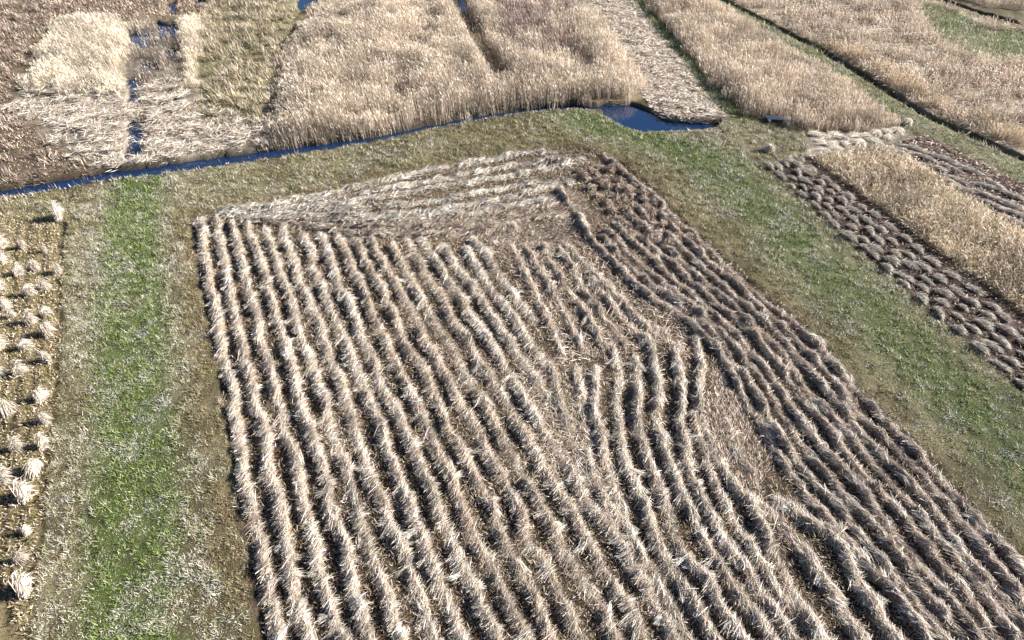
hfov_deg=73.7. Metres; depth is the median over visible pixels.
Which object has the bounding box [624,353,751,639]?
windrow
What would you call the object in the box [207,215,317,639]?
windrow
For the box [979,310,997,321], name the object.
reed heap
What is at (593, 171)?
reed clump
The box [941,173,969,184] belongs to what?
reed heap
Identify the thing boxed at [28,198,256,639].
grass strip
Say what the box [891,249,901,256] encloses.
reed heap
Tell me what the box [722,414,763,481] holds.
windrow
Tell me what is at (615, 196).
reed clump
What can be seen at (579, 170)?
reed clump
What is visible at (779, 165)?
reed heap
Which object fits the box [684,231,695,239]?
reed clump
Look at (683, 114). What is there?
pond bank straw
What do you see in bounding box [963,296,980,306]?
reed heap
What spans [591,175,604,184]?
reed clump
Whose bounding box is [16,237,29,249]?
reed sheaf
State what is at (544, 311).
windrow
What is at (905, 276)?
reed heap
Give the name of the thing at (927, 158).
reed heap
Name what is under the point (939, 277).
reed heap
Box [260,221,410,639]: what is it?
windrow
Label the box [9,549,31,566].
reed sheaf
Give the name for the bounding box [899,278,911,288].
reed heap
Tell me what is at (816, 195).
reed heap
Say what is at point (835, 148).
reed heap
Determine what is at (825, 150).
reed heap
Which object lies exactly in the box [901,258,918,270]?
reed heap
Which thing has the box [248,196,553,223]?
windrow
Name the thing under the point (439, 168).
windrow
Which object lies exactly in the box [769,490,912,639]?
windrow
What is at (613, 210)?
reed clump
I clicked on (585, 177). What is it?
reed clump
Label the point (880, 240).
reed heap
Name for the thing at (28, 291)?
reed sheaf
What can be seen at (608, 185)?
reed clump
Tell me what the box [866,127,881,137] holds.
reed heap
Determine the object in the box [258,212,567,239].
windrow
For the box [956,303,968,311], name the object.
reed heap
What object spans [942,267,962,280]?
reed heap
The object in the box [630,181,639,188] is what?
reed clump
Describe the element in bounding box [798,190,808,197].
reed heap
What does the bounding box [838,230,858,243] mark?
reed heap
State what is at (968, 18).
marsh grass
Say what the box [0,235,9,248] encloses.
reed sheaf
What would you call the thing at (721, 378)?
fallen reed
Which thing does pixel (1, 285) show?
reed sheaf
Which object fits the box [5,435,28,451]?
reed sheaf
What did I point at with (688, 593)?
windrow
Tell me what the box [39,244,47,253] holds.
reed sheaf
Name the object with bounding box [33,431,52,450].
reed sheaf
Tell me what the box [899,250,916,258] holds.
reed heap
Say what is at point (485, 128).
bank grass
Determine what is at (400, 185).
windrow
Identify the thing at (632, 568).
windrow
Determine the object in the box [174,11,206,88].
reed fringe
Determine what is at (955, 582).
windrow
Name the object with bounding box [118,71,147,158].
pool reeds
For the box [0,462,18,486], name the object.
reed sheaf
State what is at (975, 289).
reed heap
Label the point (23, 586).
reed sheaf
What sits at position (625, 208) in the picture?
reed clump
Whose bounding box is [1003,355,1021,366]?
reed heap
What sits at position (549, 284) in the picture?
windrow
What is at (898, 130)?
reed heap
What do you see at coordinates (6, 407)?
reed sheaf
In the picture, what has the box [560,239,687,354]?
windrow
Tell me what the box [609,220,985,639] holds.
windrow
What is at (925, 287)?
reed heap
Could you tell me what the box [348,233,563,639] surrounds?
windrow
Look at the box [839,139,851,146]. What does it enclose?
reed heap
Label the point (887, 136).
reed heap
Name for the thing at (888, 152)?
reed heap
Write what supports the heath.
on the ground at (988, 478)
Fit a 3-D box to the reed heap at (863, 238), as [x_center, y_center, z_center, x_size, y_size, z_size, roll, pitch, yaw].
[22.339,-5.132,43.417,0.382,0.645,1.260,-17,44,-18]
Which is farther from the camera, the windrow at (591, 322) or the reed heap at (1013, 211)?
the reed heap at (1013, 211)
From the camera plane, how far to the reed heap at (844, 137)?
54.25 m
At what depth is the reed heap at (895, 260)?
41.43 m
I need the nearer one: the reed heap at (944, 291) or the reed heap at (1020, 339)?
the reed heap at (1020, 339)
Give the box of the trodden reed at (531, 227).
[276,189,588,263]
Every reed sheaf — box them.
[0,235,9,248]
[0,252,9,265]
[0,279,7,291]
[0,296,14,311]
[0,334,10,350]
[0,363,7,379]
[0,396,19,418]
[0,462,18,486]
[3,306,17,319]
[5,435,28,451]
[8,359,29,376]
[8,477,34,504]
[8,568,36,600]
[9,262,25,276]
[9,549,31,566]
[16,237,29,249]
[16,336,35,350]
[18,524,34,536]
[19,308,38,326]
[20,454,43,479]
[21,278,37,296]
[26,256,40,271]
[31,385,49,404]
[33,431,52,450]
[35,348,51,363]
[35,411,52,425]
[37,276,52,290]
[38,304,55,316]
[38,320,56,338]
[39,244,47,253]
[47,200,65,221]
[52,261,62,274]
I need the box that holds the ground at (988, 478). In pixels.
[0,0,1023,639]
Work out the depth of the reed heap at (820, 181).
48.76 m
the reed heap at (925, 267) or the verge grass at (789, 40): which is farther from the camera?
the verge grass at (789, 40)
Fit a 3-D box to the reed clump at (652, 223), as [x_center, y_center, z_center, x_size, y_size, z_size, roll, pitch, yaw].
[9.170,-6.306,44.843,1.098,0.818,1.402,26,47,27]
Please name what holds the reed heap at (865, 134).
on the ground at (988, 478)
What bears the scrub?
on the ground at (988, 478)
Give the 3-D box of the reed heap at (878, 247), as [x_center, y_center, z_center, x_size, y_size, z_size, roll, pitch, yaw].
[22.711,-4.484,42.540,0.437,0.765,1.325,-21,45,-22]
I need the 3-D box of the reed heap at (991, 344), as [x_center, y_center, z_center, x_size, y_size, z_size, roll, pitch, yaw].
[25.256,1.455,35.966,0.413,0.796,1.664,-23,46,-25]
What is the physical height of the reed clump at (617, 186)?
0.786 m
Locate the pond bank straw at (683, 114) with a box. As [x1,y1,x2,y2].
[645,93,733,122]
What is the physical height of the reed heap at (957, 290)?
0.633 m
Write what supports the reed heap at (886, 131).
on the ground at (988, 478)
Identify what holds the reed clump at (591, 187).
on the ground at (988, 478)
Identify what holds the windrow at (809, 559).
on the ground at (988, 478)
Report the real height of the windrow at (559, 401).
1.165 m
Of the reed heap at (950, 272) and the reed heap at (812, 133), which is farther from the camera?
the reed heap at (812, 133)
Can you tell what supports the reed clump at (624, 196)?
on the ground at (988, 478)
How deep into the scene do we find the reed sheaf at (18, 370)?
34.42 m
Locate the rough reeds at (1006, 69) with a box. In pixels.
[730,0,1023,145]
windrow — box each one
[192,214,292,639]
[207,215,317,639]
[209,155,586,219]
[218,146,557,212]
[219,178,561,220]
[226,218,353,639]
[232,178,577,222]
[236,154,571,212]
[242,218,379,639]
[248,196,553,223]
[252,200,560,230]
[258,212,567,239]
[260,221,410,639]
[276,220,443,639]
[298,230,470,639]
[313,231,506,639]
[331,230,543,639]
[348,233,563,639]
[364,234,587,639]
[386,239,623,639]
[400,236,652,639]
[414,234,683,639]
[435,242,556,407]
[459,243,548,372]
[466,235,538,326]
[507,241,568,357]
[521,243,587,355]
[538,241,610,352]
[545,358,619,531]
[554,244,629,352]
[556,184,933,639]
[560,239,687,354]
[568,364,625,534]
[572,253,651,344]
[585,273,676,340]
[585,363,696,639]
[595,233,954,639]
[601,152,1023,585]
[602,227,971,639]
[605,340,723,639]
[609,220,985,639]
[613,215,1010,639]
[623,211,1023,639]
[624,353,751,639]
[629,202,1023,636]
[637,195,1023,613]
[637,330,784,639]
[667,344,803,639]
[686,405,829,639]
[687,332,836,639]
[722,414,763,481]
[728,488,873,639]
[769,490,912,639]
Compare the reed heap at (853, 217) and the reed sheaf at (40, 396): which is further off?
the reed heap at (853, 217)
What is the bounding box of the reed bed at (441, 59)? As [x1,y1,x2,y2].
[253,0,647,150]
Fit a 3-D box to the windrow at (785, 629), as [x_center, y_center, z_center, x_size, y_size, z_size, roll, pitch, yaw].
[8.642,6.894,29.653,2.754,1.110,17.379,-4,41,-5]
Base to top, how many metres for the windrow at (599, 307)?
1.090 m
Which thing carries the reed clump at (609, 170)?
on the ground at (988, 478)
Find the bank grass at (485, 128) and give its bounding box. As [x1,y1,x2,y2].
[0,109,810,223]
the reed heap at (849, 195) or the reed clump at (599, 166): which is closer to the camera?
the reed heap at (849, 195)
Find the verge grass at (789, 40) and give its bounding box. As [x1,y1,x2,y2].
[716,0,1023,181]
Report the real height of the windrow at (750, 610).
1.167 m
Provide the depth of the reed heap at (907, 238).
43.43 m
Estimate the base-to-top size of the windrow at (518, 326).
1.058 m
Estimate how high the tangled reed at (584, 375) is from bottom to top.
0.414 m
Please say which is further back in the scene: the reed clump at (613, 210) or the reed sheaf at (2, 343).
the reed clump at (613, 210)
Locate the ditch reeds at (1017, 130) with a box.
[818,36,1023,147]
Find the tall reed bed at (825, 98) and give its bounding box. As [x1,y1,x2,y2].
[642,0,900,132]
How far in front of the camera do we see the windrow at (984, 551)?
31.46 m
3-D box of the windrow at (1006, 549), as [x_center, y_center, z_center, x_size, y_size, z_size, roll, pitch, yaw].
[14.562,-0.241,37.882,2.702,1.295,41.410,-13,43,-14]
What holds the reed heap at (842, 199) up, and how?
on the ground at (988, 478)
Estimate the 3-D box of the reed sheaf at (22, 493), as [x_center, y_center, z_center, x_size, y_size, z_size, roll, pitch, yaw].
[-20.725,7.131,29.035,1.088,1.816,1.086,25,47,26]
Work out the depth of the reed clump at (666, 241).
43.06 m
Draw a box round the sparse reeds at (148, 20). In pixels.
[122,11,185,84]
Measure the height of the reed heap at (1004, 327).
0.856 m
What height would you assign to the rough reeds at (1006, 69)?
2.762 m
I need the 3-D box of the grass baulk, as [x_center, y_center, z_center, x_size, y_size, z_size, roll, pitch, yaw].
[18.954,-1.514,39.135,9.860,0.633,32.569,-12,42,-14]
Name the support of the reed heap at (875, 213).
on the ground at (988, 478)
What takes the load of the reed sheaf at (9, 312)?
on the ground at (988, 478)
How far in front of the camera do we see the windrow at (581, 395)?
30.70 m
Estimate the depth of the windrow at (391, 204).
46.68 m
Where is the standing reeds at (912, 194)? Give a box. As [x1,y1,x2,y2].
[808,142,1023,312]
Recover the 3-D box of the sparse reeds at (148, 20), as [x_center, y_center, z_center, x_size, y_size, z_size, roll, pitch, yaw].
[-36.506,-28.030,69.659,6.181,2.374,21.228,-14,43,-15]
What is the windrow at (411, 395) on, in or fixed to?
on the ground at (988, 478)
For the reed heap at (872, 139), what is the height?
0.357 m
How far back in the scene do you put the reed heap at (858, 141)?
53.71 m
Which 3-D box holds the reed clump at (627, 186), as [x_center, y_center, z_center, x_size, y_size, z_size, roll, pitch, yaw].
[8.222,-9.307,48.317,1.279,0.973,1.071,18,44,20]
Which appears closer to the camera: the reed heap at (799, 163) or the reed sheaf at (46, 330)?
the reed sheaf at (46, 330)
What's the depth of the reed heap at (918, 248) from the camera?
42.52 m
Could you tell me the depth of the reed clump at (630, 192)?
47.71 m
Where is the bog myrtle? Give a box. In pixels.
[495,0,581,58]
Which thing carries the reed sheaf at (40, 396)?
on the ground at (988, 478)
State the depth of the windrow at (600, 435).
28.72 m
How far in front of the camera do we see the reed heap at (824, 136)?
54.29 m
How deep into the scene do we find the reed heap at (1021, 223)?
44.96 m
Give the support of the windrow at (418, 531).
on the ground at (988, 478)
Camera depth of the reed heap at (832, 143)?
53.32 m
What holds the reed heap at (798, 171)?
on the ground at (988, 478)
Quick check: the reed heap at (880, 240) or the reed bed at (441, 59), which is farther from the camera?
the reed bed at (441, 59)
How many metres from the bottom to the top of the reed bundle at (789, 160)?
0.986 m
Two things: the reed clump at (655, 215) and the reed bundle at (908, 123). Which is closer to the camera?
the reed clump at (655, 215)
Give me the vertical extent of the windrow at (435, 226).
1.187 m
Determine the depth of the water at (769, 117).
56.47 m
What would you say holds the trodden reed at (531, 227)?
on the ground at (988, 478)
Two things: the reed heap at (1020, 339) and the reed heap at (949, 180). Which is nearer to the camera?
the reed heap at (1020, 339)
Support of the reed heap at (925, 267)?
on the ground at (988, 478)
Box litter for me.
[872,134,1023,229]
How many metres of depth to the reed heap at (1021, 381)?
33.96 m
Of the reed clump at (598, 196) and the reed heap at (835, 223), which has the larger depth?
the reed clump at (598, 196)
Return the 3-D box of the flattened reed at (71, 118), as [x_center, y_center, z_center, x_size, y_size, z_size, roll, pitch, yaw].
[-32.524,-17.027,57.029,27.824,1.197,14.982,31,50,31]
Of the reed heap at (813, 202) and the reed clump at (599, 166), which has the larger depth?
the reed clump at (599, 166)
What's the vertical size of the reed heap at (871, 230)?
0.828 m
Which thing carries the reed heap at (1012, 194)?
on the ground at (988, 478)
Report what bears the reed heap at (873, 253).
on the ground at (988, 478)
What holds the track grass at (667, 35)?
on the ground at (988, 478)
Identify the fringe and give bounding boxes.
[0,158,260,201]
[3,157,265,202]
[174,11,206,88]
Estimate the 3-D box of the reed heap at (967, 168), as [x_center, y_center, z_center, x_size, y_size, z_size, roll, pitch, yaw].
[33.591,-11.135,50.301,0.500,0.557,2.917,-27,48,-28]
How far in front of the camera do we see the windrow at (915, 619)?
30.75 m
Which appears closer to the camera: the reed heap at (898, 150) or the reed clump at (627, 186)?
the reed clump at (627, 186)
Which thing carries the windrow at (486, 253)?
on the ground at (988, 478)
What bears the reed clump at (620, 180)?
on the ground at (988, 478)
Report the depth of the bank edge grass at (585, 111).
56.78 m
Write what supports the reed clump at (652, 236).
on the ground at (988, 478)
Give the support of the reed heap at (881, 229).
on the ground at (988, 478)
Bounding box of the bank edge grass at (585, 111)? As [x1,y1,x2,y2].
[425,107,717,134]
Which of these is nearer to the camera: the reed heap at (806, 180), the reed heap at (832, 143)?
the reed heap at (806, 180)
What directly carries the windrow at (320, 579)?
on the ground at (988, 478)
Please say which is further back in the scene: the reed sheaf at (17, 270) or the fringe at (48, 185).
the fringe at (48, 185)
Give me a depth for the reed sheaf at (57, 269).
40.85 m
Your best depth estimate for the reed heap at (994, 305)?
38.28 m
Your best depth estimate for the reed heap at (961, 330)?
36.75 m
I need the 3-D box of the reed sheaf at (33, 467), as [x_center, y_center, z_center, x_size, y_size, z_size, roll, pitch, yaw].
[-20.965,6.519,29.801,0.797,1.527,1.218,1,41,2]
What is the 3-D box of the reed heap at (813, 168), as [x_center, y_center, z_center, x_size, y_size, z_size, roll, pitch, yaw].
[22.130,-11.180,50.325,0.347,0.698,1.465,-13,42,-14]
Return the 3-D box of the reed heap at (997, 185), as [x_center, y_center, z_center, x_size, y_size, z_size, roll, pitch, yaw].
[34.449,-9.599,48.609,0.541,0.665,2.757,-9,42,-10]
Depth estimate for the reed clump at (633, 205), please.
46.41 m
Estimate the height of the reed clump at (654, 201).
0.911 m
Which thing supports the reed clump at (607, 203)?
on the ground at (988, 478)
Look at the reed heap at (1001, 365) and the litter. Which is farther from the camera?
the litter
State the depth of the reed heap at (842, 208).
46.06 m
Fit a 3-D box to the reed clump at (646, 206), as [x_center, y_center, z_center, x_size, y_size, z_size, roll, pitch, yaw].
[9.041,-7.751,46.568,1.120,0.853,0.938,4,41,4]
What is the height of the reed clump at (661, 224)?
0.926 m
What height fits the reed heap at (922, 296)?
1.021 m
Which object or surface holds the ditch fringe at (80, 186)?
on the ground at (988, 478)
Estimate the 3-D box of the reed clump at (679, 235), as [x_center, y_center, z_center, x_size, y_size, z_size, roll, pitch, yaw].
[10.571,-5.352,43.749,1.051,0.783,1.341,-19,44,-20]
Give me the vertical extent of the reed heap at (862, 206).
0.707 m
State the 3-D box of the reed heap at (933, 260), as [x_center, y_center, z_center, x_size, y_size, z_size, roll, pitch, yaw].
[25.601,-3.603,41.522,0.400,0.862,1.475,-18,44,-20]
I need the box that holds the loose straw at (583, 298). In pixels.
[487,236,711,367]
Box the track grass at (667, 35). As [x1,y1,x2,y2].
[632,0,737,113]
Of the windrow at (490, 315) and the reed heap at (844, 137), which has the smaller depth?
the windrow at (490, 315)
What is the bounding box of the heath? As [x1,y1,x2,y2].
[0,0,100,190]
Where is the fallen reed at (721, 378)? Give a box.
[703,358,775,497]
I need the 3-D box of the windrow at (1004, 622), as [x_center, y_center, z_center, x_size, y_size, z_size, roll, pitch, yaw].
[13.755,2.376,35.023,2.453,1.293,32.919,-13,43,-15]
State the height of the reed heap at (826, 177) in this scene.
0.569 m
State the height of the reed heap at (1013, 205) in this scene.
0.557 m
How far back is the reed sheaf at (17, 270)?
40.73 m
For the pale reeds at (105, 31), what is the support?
on the ground at (988, 478)
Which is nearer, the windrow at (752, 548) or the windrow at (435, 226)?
the windrow at (752, 548)
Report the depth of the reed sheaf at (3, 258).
41.63 m
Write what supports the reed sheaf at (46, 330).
on the ground at (988, 478)
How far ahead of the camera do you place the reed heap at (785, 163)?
51.07 m
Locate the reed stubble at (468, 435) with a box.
[188,145,1022,639]
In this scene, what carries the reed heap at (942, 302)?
on the ground at (988, 478)
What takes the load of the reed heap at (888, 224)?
on the ground at (988, 478)
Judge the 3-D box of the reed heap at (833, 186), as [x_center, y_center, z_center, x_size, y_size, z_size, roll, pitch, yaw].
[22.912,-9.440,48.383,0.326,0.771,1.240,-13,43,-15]
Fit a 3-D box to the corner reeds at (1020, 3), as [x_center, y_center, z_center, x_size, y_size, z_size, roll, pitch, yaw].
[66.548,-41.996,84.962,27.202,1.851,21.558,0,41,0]
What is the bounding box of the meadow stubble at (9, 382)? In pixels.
[0,207,67,639]
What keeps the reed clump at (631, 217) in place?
on the ground at (988, 478)
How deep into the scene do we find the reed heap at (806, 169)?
49.84 m
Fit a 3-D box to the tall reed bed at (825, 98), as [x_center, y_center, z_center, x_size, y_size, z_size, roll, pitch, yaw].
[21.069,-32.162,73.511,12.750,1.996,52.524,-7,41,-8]
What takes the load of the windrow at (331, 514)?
on the ground at (988, 478)
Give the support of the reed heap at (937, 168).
on the ground at (988, 478)
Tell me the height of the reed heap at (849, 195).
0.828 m
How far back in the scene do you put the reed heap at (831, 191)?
47.95 m
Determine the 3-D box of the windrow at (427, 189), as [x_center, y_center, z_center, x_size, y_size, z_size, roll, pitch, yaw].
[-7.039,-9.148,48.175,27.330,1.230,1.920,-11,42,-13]
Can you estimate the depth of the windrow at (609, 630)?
30.08 m
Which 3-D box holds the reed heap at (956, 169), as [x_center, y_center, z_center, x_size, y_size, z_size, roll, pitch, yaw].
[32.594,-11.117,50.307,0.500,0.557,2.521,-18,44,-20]
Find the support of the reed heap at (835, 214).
on the ground at (988, 478)
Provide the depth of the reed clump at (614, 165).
50.57 m
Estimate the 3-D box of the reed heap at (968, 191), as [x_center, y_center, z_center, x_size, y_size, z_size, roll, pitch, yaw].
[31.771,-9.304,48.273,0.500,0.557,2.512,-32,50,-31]
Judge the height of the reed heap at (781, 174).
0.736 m
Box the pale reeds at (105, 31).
[5,11,148,97]
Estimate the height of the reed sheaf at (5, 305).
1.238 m
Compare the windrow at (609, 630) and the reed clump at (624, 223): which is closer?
the windrow at (609, 630)
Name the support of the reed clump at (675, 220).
on the ground at (988, 478)
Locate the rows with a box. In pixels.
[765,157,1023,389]
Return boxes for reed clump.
[573,168,585,174]
[580,169,592,181]
[584,183,596,192]
[588,165,600,176]
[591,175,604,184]
[593,191,603,199]
[594,161,605,172]
[599,181,613,190]
[602,174,609,181]
[602,198,611,206]
[603,164,617,173]
[606,206,617,214]
[608,192,623,201]
[610,161,619,170]
[613,176,625,183]
[613,182,621,192]
[618,205,634,212]
[619,193,630,200]
[619,220,630,227]
[620,182,637,191]
[624,186,636,198]
[626,213,639,221]
[626,231,636,238]
[628,202,636,210]
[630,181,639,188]
[635,219,644,230]
[638,187,649,196]
[639,211,649,218]
[641,202,651,210]
[643,232,657,242]
[645,218,657,228]
[648,197,659,206]
[648,208,659,218]
[654,228,663,236]
[657,206,668,214]
[658,219,668,229]
[658,236,676,246]
[669,216,680,226]
[672,231,683,241]
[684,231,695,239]
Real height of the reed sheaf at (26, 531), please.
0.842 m
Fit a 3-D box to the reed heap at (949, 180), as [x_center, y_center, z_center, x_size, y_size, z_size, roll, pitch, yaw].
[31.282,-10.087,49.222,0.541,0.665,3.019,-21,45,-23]
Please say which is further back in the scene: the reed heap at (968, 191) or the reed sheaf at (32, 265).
the reed heap at (968, 191)
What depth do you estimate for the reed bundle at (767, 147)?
52.39 m
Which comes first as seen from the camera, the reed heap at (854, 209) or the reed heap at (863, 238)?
the reed heap at (863, 238)
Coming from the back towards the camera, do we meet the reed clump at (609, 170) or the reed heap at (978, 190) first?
the reed clump at (609, 170)
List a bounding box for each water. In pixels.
[0,0,1023,196]
[765,115,807,122]
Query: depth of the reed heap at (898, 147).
52.55 m
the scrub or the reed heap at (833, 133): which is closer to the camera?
the reed heap at (833, 133)
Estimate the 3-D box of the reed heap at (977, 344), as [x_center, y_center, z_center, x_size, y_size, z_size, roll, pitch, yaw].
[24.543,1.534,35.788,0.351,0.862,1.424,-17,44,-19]
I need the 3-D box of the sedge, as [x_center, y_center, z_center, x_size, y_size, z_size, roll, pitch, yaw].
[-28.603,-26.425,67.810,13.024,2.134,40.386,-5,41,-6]
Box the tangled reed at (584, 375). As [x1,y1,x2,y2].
[513,351,607,491]
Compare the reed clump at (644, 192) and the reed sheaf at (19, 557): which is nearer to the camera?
the reed sheaf at (19, 557)
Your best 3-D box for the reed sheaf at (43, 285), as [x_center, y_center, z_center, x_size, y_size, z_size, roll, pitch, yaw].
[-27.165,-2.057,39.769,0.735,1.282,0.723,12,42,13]
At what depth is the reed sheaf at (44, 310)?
37.86 m
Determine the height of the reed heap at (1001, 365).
0.674 m
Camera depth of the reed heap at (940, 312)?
37.84 m
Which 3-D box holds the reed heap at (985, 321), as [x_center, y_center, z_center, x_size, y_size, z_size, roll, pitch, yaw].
[25.721,0.192,37.096,0.439,1.082,1.307,-18,44,-20]
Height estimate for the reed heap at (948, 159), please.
0.557 m
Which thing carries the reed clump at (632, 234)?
on the ground at (988, 478)
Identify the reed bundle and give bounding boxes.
[761,142,775,151]
[784,155,795,163]
[901,116,912,126]
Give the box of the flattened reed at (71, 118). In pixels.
[0,73,274,172]
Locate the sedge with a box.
[189,0,300,142]
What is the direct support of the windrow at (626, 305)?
on the ground at (988, 478)
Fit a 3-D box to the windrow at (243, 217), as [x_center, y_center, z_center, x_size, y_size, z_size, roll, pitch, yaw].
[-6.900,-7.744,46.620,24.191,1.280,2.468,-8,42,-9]
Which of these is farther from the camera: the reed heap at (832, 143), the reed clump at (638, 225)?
the reed heap at (832, 143)
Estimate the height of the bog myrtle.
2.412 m
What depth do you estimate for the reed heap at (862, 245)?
42.75 m
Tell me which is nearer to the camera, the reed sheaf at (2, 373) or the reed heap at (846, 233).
the reed sheaf at (2, 373)
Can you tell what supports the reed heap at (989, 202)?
on the ground at (988, 478)
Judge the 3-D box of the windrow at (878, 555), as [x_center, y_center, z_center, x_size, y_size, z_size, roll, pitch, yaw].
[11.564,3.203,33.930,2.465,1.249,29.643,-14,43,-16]
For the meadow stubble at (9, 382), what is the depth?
34.78 m
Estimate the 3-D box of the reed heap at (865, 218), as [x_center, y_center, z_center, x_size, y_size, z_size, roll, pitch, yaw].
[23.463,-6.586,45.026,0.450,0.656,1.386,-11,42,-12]
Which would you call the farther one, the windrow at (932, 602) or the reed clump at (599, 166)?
the reed clump at (599, 166)
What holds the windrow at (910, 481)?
on the ground at (988, 478)
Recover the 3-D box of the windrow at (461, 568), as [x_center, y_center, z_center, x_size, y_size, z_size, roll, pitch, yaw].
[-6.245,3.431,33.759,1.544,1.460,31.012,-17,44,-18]
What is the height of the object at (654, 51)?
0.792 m
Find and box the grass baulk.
[650,161,1023,554]
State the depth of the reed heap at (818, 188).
47.92 m
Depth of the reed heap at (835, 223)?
44.65 m
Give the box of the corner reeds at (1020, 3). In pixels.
[972,0,1023,9]
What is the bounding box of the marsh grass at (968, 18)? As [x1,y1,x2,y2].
[918,0,1023,58]
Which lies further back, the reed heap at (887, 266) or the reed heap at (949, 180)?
the reed heap at (949, 180)
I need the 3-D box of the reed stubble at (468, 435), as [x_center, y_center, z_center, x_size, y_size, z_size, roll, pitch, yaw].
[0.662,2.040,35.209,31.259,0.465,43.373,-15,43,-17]
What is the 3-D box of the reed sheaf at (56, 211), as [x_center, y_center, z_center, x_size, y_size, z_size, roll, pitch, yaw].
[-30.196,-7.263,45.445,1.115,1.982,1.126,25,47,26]
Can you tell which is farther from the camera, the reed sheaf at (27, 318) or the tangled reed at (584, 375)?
the reed sheaf at (27, 318)
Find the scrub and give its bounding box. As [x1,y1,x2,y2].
[36,0,268,33]
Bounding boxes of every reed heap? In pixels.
[765,160,774,170]
[772,160,782,170]
[776,169,787,179]
[779,158,789,166]
[793,157,802,167]
[795,165,801,175]
[796,175,813,184]
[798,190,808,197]
[800,165,815,175]
[807,128,820,136]
[807,162,817,172]
[810,137,828,145]
[811,191,820,200]
[811,200,820,208]
[812,185,823,193]
[815,132,830,138]
[815,178,825,185]
[817,147,833,153]
[818,211,831,218]
[821,174,829,181]
[822,202,832,209]
[824,140,838,148]
[826,188,834,194]
[827,129,842,137]
[828,181,839,190]
[829,145,843,151]
[829,219,840,229]
[831,211,841,218]
[835,205,849,213]
[836,134,849,139]
[837,195,847,205]
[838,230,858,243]
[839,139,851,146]
[841,191,855,200]
[846,130,862,137]
[846,205,861,213]
[846,221,857,229]
[848,137,866,146]
[848,215,859,223]
[856,235,870,242]
[857,203,867,210]
[858,131,871,137]
[858,243,868,249]
[862,214,872,223]
[865,135,883,143]
[865,247,881,259]
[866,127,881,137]
[867,225,875,235]
[869,242,883,253]
[870,209,881,218]
[871,232,883,243]
[872,146,903,157]
[874,224,886,232]
[880,127,892,133]
[880,146,911,156]
[880,220,897,230]
[880,262,895,274]
[882,134,892,140]
[883,145,913,153]
[884,254,900,267]
[885,126,904,134]
[887,237,898,245]
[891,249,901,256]
[894,269,916,285]
[895,143,928,153]
[899,233,913,242]
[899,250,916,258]
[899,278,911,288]
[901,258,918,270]
[912,151,939,164]
[912,244,923,252]
[913,258,933,272]
[915,289,929,305]
[917,282,930,293]
[919,274,934,285]
[920,162,949,172]
[921,253,943,265]
[927,152,962,163]
[930,273,947,283]
[933,287,955,297]
[935,298,948,306]
[935,303,945,320]
[936,174,962,185]
[941,163,966,175]
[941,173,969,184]
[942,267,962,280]
[945,183,976,193]
[948,284,965,295]
[950,324,969,335]
[951,311,965,322]
[952,163,983,174]
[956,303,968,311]
[963,283,985,295]
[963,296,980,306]
[963,322,982,335]
[967,188,999,198]
[967,340,990,355]
[970,179,999,189]
[972,314,995,331]
[975,196,1008,212]
[978,338,1005,353]
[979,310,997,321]
[982,301,1003,310]
[984,177,1005,190]
[986,356,1014,373]
[991,196,1023,210]
[992,333,1015,350]
[995,322,1020,336]
[996,188,1023,201]
[997,310,1014,322]
[998,205,1023,218]
[1000,213,1023,228]
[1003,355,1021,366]
[1015,377,1023,387]
[1016,336,1023,345]
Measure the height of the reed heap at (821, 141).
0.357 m
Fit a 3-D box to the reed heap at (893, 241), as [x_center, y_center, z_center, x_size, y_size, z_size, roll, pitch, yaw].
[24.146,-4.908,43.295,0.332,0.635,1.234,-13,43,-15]
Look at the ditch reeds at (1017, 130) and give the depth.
60.48 m
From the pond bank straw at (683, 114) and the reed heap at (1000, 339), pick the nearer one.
the reed heap at (1000, 339)
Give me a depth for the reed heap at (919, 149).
52.75 m
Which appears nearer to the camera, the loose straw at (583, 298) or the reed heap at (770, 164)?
the loose straw at (583, 298)
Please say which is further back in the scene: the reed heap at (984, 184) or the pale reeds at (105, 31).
the pale reeds at (105, 31)
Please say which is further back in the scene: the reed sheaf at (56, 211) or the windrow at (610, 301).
the reed sheaf at (56, 211)
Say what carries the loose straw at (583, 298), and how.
on the ground at (988, 478)
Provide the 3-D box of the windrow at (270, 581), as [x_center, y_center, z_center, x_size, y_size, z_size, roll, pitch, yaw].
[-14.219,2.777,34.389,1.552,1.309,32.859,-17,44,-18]
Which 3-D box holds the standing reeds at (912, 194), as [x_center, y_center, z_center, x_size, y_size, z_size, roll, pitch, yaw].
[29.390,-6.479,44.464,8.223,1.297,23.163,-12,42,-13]
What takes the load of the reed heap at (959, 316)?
on the ground at (988, 478)
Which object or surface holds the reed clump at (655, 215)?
on the ground at (988, 478)
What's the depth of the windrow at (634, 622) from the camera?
29.97 m
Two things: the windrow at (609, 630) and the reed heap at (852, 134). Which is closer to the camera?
the windrow at (609, 630)
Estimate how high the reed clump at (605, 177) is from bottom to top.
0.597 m
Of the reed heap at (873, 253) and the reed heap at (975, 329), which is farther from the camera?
the reed heap at (873, 253)
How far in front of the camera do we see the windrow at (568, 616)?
30.10 m
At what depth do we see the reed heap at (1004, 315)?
37.53 m

